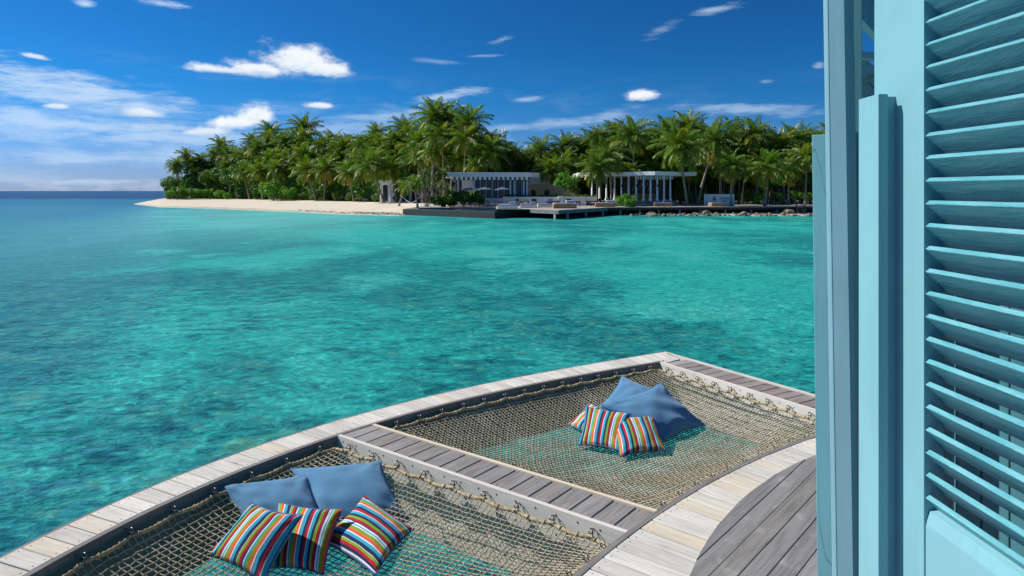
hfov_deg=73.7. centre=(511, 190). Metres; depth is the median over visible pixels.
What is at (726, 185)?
broadleaf tree
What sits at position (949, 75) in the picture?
louvred shutter
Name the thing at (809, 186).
broadleaf tree
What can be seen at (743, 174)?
coconut palm
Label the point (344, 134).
coconut palm
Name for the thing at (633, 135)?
coconut palm
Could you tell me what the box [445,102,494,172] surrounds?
coconut palm
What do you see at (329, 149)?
coconut palm
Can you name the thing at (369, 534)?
cushion
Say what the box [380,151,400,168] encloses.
coconut palm
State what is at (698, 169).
coconut palm
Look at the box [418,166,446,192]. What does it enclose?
broadleaf tree
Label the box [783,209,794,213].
coral rock
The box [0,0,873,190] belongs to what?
sky
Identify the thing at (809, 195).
undergrowth shrub
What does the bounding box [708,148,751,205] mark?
coconut palm
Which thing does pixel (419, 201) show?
forest floor
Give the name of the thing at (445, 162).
coconut palm
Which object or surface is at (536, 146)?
coconut palm
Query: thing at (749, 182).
broadleaf tree
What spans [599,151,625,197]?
coconut palm
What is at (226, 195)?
beach shrub
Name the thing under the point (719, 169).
coconut palm
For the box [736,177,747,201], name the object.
coconut palm
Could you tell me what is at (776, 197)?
undergrowth shrub
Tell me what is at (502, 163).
coconut palm
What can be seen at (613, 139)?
coconut palm
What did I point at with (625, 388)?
cushion
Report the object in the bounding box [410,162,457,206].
screw pine
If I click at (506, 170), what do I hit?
coconut palm
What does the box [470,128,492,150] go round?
coconut palm
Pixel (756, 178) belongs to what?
coconut palm
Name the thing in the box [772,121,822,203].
coconut palm
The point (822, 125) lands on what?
coconut palm
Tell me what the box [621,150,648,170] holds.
coconut palm
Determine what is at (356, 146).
coconut palm
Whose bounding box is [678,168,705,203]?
broadleaf tree
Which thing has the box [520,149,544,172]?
coconut palm
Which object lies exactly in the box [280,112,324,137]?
coconut palm
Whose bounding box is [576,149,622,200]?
coconut palm
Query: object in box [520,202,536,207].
daybed
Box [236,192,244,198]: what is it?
undergrowth shrub
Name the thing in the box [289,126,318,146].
coconut palm
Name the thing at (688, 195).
undergrowth shrub
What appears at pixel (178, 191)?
beach shrub
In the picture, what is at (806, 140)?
coconut palm
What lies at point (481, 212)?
infinity pool
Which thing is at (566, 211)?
timber pier
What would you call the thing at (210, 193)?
beach shrub
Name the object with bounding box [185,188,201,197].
beach shrub
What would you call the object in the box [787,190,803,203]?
undergrowth shrub
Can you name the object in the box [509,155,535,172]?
broadleaf tree
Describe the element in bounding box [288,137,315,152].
coconut palm
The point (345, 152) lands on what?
coconut palm
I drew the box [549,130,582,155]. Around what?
coconut palm
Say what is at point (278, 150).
coconut palm
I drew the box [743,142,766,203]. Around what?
coconut palm
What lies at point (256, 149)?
coconut palm
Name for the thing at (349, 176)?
coconut palm
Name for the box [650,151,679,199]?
coconut palm
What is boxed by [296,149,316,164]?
coconut palm
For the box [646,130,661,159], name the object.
coconut palm
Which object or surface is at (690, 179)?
coconut palm
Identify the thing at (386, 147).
coconut palm
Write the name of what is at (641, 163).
coconut palm
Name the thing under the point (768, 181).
coconut palm
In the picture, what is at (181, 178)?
broadleaf tree
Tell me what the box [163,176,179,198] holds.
broadleaf tree
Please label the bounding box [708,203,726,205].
daybed
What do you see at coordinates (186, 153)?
coconut palm
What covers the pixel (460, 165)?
coconut palm
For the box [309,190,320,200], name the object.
undergrowth shrub
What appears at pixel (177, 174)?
coconut palm
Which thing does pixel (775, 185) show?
broadleaf tree
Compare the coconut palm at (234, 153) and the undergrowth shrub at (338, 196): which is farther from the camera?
the coconut palm at (234, 153)
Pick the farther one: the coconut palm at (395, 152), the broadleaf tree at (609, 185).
the coconut palm at (395, 152)
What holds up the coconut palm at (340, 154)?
on the forest floor
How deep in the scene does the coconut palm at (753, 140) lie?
114.02 m
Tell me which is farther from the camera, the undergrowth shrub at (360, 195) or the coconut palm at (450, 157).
the undergrowth shrub at (360, 195)
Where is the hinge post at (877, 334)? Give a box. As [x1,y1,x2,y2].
[859,94,895,575]
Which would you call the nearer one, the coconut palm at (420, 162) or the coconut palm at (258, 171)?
the coconut palm at (420, 162)
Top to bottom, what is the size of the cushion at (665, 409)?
0.349 m
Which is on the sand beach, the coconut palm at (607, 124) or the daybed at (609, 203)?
the coconut palm at (607, 124)
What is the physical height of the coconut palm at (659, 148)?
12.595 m
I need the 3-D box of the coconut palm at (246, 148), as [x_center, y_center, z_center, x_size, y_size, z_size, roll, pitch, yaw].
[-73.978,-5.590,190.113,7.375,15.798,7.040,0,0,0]
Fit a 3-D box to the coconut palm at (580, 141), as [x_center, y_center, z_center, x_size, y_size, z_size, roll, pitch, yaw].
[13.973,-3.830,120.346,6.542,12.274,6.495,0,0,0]
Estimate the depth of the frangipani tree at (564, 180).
102.45 m
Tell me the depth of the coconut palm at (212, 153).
199.65 m
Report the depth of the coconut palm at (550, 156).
115.76 m
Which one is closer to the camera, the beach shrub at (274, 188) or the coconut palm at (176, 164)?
the beach shrub at (274, 188)
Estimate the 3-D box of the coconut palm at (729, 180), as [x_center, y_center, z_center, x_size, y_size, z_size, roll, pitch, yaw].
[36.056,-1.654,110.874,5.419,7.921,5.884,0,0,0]
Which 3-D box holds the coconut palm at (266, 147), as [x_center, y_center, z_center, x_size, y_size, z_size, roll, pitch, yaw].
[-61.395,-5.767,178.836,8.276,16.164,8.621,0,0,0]
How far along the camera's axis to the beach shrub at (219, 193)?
178.82 m
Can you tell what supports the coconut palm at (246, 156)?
on the forest floor
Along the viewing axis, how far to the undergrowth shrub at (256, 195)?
168.50 m
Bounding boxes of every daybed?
[498,202,517,208]
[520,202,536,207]
[537,201,552,206]
[552,200,576,207]
[595,200,614,206]
[653,200,671,205]
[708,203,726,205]
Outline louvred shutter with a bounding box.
[874,0,1023,575]
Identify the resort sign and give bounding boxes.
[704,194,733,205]
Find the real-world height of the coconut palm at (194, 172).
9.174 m
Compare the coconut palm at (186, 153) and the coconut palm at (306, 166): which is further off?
the coconut palm at (186, 153)
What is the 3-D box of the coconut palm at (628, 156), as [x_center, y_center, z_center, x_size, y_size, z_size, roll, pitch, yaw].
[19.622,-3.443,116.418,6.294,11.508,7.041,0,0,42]
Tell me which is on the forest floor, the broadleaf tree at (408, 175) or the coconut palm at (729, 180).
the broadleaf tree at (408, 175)
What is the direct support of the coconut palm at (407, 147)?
on the sand beach
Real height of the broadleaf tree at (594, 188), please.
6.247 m
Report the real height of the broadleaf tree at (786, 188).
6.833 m
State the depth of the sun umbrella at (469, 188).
96.77 m
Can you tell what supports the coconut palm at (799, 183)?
on the sand beach
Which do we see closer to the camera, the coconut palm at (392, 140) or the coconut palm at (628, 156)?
the coconut palm at (628, 156)
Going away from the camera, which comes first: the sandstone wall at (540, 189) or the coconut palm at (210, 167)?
the sandstone wall at (540, 189)
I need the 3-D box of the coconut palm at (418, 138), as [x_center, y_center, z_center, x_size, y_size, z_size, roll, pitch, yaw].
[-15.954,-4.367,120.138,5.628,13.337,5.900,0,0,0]
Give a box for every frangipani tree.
[554,172,580,196]
[569,186,580,195]
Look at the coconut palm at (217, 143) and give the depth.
201.97 m
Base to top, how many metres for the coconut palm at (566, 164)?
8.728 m
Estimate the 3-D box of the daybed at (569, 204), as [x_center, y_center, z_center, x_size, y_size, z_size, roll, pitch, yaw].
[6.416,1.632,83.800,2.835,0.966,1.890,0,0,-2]
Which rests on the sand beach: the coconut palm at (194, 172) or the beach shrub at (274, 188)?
the beach shrub at (274, 188)
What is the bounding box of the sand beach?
[135,198,812,215]
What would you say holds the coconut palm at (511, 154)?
on the sand beach
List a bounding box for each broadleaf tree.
[159,176,179,191]
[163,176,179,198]
[178,171,190,185]
[198,167,227,198]
[219,165,240,194]
[402,168,427,187]
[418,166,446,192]
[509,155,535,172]
[583,172,609,194]
[602,177,622,191]
[609,171,624,190]
[667,167,686,200]
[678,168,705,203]
[696,169,718,190]
[712,175,737,193]
[734,183,752,197]
[740,177,773,190]
[769,180,787,202]
[778,171,799,202]
[791,168,812,192]
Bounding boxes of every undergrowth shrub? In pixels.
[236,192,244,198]
[253,191,260,197]
[297,191,308,199]
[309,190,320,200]
[320,191,332,200]
[332,190,344,200]
[345,193,353,201]
[358,192,368,197]
[371,194,378,199]
[680,189,693,201]
[695,193,703,204]
[740,190,753,203]
[753,192,764,204]
[770,192,783,204]
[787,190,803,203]
[802,192,812,204]
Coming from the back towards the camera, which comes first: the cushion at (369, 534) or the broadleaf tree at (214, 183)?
the broadleaf tree at (214, 183)
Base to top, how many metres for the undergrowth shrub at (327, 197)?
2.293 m
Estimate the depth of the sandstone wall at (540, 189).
107.09 m
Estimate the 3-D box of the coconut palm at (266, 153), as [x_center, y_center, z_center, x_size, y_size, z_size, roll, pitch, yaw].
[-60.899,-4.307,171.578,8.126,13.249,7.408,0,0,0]
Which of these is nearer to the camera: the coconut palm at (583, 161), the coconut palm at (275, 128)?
the coconut palm at (583, 161)
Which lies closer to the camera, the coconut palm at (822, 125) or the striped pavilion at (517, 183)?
the striped pavilion at (517, 183)
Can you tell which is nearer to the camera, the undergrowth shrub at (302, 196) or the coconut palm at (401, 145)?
the coconut palm at (401, 145)
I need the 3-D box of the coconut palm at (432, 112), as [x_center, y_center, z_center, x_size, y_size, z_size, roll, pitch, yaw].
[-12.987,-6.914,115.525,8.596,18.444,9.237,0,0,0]
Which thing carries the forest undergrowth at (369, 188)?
on the forest floor
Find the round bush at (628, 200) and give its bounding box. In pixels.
[614,193,636,206]
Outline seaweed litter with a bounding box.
[298,209,400,214]
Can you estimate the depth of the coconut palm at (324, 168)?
144.82 m
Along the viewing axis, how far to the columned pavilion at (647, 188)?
99.20 m
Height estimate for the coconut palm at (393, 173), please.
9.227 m
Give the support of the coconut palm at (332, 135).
on the forest floor
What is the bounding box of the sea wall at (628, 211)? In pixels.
[534,209,812,215]
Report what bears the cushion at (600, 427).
on the hammock net at (685, 477)
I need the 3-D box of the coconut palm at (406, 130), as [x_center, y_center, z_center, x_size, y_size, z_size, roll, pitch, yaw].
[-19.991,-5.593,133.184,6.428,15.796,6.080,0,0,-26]
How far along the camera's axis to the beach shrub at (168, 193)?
173.87 m
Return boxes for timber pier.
[496,205,812,218]
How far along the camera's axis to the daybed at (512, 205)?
81.56 m
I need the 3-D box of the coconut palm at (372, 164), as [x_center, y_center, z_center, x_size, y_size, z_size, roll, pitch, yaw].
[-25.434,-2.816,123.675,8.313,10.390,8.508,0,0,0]
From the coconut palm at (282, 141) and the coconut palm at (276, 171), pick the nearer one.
the coconut palm at (276, 171)
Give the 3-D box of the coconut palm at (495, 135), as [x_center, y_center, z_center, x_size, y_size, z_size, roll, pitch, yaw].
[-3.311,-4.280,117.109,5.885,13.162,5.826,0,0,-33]
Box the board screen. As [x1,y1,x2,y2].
[812,132,858,575]
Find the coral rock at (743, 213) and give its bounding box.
[737,211,747,215]
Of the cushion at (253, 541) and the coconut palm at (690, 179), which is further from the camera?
the coconut palm at (690, 179)
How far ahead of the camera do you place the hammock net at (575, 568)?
3.55 m
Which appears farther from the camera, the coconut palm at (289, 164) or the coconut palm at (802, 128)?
the coconut palm at (289, 164)
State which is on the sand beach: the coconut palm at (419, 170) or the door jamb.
the coconut palm at (419, 170)
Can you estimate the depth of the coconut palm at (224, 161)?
187.76 m
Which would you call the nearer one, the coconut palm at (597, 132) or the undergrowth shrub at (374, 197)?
the coconut palm at (597, 132)
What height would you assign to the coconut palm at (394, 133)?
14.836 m
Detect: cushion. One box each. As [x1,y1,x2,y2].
[207,502,302,575]
[219,474,317,513]
[270,501,343,574]
[290,460,411,524]
[330,494,413,574]
[566,402,606,430]
[578,406,631,450]
[599,375,679,410]
[601,382,705,442]
[617,416,666,456]
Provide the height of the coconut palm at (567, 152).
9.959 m
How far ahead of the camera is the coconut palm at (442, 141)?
111.16 m
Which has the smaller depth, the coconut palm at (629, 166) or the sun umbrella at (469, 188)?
the sun umbrella at (469, 188)
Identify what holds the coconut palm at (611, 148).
on the sand beach
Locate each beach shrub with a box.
[164,190,174,199]
[171,187,183,198]
[178,188,191,198]
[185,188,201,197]
[194,189,207,198]
[203,188,214,198]
[213,189,224,198]
[223,192,232,198]
[257,179,281,200]
[276,186,296,200]
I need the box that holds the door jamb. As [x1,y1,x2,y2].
[854,0,861,131]
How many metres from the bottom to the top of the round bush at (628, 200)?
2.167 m
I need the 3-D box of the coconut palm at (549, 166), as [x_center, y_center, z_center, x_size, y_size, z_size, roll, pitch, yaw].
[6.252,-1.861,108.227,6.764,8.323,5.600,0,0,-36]
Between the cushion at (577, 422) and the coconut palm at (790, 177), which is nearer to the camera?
the cushion at (577, 422)
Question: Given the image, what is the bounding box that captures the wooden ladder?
[796,204,806,212]
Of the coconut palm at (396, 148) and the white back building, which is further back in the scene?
the coconut palm at (396, 148)
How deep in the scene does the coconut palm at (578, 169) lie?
112.83 m
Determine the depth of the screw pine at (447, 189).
98.39 m
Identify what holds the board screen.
on the timber deck
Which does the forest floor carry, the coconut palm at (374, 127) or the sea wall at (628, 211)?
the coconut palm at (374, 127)
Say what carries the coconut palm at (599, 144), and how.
on the sand beach
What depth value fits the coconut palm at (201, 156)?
195.26 m
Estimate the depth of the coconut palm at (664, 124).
115.83 m
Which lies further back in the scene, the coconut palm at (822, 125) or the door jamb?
the coconut palm at (822, 125)
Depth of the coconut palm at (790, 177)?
106.45 m
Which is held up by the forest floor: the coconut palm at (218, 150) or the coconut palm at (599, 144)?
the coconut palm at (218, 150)
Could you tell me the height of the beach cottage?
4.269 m
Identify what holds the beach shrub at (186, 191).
on the sand beach
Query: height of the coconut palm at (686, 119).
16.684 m
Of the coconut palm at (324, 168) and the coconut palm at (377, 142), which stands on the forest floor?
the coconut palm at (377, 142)
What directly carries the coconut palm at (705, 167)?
on the sand beach
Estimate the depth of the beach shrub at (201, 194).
179.47 m
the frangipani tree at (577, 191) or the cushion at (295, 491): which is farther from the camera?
the frangipani tree at (577, 191)
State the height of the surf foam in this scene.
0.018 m
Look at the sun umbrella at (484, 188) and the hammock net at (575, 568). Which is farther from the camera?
the sun umbrella at (484, 188)
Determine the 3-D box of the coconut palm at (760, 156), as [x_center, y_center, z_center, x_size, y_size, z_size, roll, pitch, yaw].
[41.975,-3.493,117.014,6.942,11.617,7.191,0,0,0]
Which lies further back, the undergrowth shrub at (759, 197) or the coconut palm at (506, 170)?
the coconut palm at (506, 170)
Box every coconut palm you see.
[163,156,188,177]
[164,159,188,196]
[174,146,194,174]
[180,155,201,173]
[183,166,203,184]
[190,152,212,168]
[202,161,217,174]
[205,134,235,155]
[205,149,219,164]
[209,143,225,162]
[214,143,241,161]
[217,158,232,170]
[223,147,243,198]
[226,159,257,198]
[234,150,250,164]
[236,144,251,154]
[239,131,261,196]
[242,138,267,155]
[243,159,271,199]
[250,119,287,144]
[250,128,280,150]
[250,150,266,196]
[255,148,274,198]
[260,138,280,155]
[261,157,289,199]
[262,143,290,179]
[263,155,283,178]
[267,130,293,152]
[272,146,292,176]
[276,128,314,148]
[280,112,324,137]
[280,150,302,199]
[286,140,315,199]
[286,152,307,174]
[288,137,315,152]
[288,154,322,200]
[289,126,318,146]
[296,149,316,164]
[304,131,335,155]
[306,153,342,200]
[319,128,343,141]
[320,141,337,153]
[321,148,350,171]
[325,133,352,156]
[327,147,348,162]
[332,161,363,201]
[335,133,355,146]
[337,158,362,200]
[341,144,364,165]
[345,133,370,200]
[345,150,361,162]
[347,146,394,202]
[351,143,374,200]
[353,156,370,201]
[359,130,379,200]
[360,121,391,135]
[365,131,390,147]
[365,134,386,200]
[372,141,395,162]
[374,153,410,202]
[377,127,404,150]
[380,129,407,151]
[380,142,405,165]
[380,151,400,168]
[384,114,416,134]
[392,138,413,154]
[393,121,418,145]
[393,179,413,205]
[395,132,424,202]
[397,150,413,172]
[399,150,417,202]
[402,174,427,207]
[405,145,429,202]
[406,118,425,136]
[406,128,428,202]
[406,151,434,200]
[409,96,455,191]
[415,137,452,195]
[422,119,458,192]
[424,99,467,196]
[431,149,454,194]
[437,144,458,178]
[442,119,485,172]
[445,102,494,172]
[446,146,476,172]
[462,155,484,172]
[463,154,488,172]
[466,134,514,172]
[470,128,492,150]
[479,129,510,170]
[479,166,500,172]
[489,155,515,172]
[497,141,524,172]
[499,151,521,172]
[511,151,528,172]
[519,133,559,166]
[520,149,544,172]
[530,154,571,183]
[541,149,562,172]
[546,152,575,176]
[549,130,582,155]
[552,146,582,168]
[568,143,586,196]
[569,155,588,194]
[572,127,601,156]
[575,137,593,194]
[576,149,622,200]
[579,123,611,153]
[587,138,608,197]
[589,135,633,199]
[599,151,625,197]
[601,119,627,198]
[604,133,629,191]
[606,115,658,168]
[616,160,645,181]
[617,144,642,162]
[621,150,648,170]
[626,133,659,163]
[636,160,657,171]
[641,155,670,171]
[643,114,682,153]
[645,121,713,205]
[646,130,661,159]
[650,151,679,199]
[655,130,674,200]
[665,108,708,203]
[670,157,709,201]
[682,115,744,204]
[687,148,706,203]
[693,120,710,202]
[693,138,722,193]
[706,148,736,193]
[706,164,723,193]
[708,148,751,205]
[712,116,755,203]
[718,158,740,193]
[723,142,738,193]
[728,143,752,203]
[731,115,779,203]
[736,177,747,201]
[737,156,760,204]
[740,147,799,205]
[742,157,761,203]
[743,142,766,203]
[749,136,777,194]
[759,157,779,203]
[761,127,803,203]
[769,156,784,203]
[770,155,806,204]
[771,146,796,203]
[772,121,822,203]
[782,139,811,204]
[786,170,812,203]
[795,122,820,202]
[798,139,811,203]
[800,128,824,147]
[817,122,824,134]
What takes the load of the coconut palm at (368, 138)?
on the forest floor
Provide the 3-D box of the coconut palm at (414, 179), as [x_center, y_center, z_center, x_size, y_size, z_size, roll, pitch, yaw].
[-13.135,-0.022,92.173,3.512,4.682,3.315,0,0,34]
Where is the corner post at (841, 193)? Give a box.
[823,0,858,575]
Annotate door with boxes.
[383,185,387,200]
[943,246,1023,556]
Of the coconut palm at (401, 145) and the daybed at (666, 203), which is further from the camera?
the coconut palm at (401, 145)
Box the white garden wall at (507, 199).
[483,194,595,206]
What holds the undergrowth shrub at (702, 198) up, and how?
on the sand beach
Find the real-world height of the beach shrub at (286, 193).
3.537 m
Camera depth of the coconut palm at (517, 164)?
120.40 m
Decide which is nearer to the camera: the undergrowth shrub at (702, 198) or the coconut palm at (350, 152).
the undergrowth shrub at (702, 198)
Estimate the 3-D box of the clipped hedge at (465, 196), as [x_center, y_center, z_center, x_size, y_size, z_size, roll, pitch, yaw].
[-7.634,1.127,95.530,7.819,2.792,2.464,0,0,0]
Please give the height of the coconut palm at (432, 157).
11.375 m
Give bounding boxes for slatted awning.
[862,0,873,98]
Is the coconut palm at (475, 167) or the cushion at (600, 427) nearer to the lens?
the cushion at (600, 427)
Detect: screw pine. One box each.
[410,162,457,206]
[439,185,455,205]
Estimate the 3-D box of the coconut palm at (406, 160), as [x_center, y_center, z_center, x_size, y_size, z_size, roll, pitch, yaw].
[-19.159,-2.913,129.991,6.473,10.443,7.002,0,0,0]
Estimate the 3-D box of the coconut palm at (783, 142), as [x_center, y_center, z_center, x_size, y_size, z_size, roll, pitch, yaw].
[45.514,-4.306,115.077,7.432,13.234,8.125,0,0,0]
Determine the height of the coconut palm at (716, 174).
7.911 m
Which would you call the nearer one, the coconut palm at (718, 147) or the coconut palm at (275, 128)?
the coconut palm at (718, 147)
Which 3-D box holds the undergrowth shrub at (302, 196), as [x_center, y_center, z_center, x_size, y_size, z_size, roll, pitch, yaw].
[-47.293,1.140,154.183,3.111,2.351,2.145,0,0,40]
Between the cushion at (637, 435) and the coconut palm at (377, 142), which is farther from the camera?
the coconut palm at (377, 142)
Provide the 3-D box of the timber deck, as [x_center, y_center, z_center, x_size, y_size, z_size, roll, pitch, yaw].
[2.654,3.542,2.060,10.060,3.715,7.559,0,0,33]
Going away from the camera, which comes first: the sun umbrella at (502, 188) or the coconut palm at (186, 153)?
the sun umbrella at (502, 188)
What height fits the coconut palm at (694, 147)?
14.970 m
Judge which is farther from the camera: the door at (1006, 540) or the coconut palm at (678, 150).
the coconut palm at (678, 150)
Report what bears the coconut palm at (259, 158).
on the forest floor
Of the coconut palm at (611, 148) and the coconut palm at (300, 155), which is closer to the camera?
the coconut palm at (611, 148)
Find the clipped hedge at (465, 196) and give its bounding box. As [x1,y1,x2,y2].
[430,189,484,206]
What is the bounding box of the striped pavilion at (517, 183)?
[446,173,539,206]
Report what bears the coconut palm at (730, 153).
on the sand beach
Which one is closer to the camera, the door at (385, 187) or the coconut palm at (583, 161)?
the coconut palm at (583, 161)
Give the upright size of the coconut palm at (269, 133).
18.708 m
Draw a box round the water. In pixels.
[0,191,814,575]
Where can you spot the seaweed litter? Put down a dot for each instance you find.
(395, 213)
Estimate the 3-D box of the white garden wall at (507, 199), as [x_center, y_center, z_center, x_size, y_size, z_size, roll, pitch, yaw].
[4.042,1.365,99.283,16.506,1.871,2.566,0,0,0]
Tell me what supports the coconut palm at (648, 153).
on the sand beach
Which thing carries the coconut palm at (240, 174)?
on the sand beach
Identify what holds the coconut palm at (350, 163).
on the forest floor
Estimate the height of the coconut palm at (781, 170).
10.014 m
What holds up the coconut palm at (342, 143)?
on the forest floor
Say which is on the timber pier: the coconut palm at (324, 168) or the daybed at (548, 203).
the daybed at (548, 203)
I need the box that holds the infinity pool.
[403,207,533,218]
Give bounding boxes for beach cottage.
[378,180,415,202]
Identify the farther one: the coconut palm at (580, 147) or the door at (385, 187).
the door at (385, 187)
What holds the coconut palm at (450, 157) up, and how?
on the sand beach
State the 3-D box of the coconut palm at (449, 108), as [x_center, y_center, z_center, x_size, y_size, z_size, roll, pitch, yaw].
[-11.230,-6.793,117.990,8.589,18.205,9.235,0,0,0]
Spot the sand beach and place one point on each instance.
(325, 206)
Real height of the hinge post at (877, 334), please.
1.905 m
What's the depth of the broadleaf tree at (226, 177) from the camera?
177.74 m
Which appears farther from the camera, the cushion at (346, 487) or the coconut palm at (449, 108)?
the coconut palm at (449, 108)
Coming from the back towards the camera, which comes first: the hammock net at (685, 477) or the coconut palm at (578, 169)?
the coconut palm at (578, 169)
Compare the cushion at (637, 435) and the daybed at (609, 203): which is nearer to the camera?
the cushion at (637, 435)
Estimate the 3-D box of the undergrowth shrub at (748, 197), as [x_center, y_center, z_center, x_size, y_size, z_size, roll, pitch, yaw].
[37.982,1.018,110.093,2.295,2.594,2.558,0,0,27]
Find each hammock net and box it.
[61,444,609,575]
[391,366,815,509]
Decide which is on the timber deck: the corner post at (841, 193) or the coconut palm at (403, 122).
the corner post at (841, 193)
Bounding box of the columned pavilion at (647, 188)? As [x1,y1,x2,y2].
[573,171,695,205]
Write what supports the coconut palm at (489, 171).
on the sand beach
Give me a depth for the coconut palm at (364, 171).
135.47 m
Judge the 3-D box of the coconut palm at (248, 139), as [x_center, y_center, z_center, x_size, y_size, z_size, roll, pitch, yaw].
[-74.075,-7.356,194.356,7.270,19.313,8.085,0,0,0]
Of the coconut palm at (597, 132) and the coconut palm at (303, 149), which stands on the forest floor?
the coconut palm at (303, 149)
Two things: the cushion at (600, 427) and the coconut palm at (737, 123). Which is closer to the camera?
the cushion at (600, 427)
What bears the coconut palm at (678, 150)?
on the sand beach
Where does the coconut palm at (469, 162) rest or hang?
on the sand beach
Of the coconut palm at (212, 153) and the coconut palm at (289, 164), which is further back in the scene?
the coconut palm at (212, 153)
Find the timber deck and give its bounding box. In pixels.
[0,352,816,575]
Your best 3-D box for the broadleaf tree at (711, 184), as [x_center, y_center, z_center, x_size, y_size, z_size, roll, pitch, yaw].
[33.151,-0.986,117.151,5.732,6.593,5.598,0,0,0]
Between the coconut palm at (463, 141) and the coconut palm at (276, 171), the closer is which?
the coconut palm at (463, 141)
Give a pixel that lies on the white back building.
(534, 180)
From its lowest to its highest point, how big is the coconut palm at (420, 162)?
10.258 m
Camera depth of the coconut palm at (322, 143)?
159.07 m
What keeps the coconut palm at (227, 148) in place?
on the forest floor
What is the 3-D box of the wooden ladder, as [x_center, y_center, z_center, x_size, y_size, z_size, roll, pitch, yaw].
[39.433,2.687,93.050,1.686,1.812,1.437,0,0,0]
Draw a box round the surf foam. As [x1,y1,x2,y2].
[145,205,392,215]
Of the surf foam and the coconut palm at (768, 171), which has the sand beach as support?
the coconut palm at (768, 171)
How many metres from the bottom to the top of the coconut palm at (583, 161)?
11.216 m
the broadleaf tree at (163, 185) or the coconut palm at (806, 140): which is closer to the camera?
the coconut palm at (806, 140)
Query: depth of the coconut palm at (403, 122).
141.23 m
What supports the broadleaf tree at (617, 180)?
on the sand beach
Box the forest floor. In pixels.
[193,198,812,201]
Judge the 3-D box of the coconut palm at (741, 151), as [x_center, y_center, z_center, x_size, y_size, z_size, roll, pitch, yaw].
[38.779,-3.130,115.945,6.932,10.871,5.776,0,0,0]
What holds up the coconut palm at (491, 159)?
on the sand beach
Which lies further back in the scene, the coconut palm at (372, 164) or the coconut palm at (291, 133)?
the coconut palm at (291, 133)
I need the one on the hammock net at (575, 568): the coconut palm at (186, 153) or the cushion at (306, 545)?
the cushion at (306, 545)
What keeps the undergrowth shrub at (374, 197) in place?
on the sand beach
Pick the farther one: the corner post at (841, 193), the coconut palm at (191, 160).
the coconut palm at (191, 160)
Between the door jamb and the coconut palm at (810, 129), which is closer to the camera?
the door jamb
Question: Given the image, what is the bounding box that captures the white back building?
[524,172,571,183]
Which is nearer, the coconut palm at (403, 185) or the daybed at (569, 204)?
the daybed at (569, 204)
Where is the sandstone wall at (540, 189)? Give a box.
[529,184,575,196]
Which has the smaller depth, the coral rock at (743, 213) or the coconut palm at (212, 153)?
the coral rock at (743, 213)
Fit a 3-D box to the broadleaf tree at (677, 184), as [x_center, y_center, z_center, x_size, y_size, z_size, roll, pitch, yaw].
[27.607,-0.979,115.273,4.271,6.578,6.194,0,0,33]
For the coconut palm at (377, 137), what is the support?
on the forest floor
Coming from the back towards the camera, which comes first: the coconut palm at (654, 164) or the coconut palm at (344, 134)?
the coconut palm at (344, 134)
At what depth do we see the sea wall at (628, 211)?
93.51 m
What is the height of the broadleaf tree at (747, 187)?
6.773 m
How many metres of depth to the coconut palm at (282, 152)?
164.41 m
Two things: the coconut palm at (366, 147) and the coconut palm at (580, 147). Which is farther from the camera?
the coconut palm at (366, 147)
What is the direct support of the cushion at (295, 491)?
on the hammock net at (575, 568)
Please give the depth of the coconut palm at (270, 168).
165.80 m
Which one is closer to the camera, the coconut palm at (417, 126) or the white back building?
the white back building
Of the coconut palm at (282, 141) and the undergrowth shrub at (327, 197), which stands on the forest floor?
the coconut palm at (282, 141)
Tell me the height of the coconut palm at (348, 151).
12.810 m
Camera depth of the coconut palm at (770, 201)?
115.20 m
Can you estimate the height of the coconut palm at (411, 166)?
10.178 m
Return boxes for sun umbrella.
[461,187,476,189]
[477,187,492,189]
[494,187,510,203]
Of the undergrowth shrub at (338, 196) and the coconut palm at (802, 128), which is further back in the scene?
the undergrowth shrub at (338, 196)
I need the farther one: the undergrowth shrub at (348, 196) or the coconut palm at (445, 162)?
the undergrowth shrub at (348, 196)

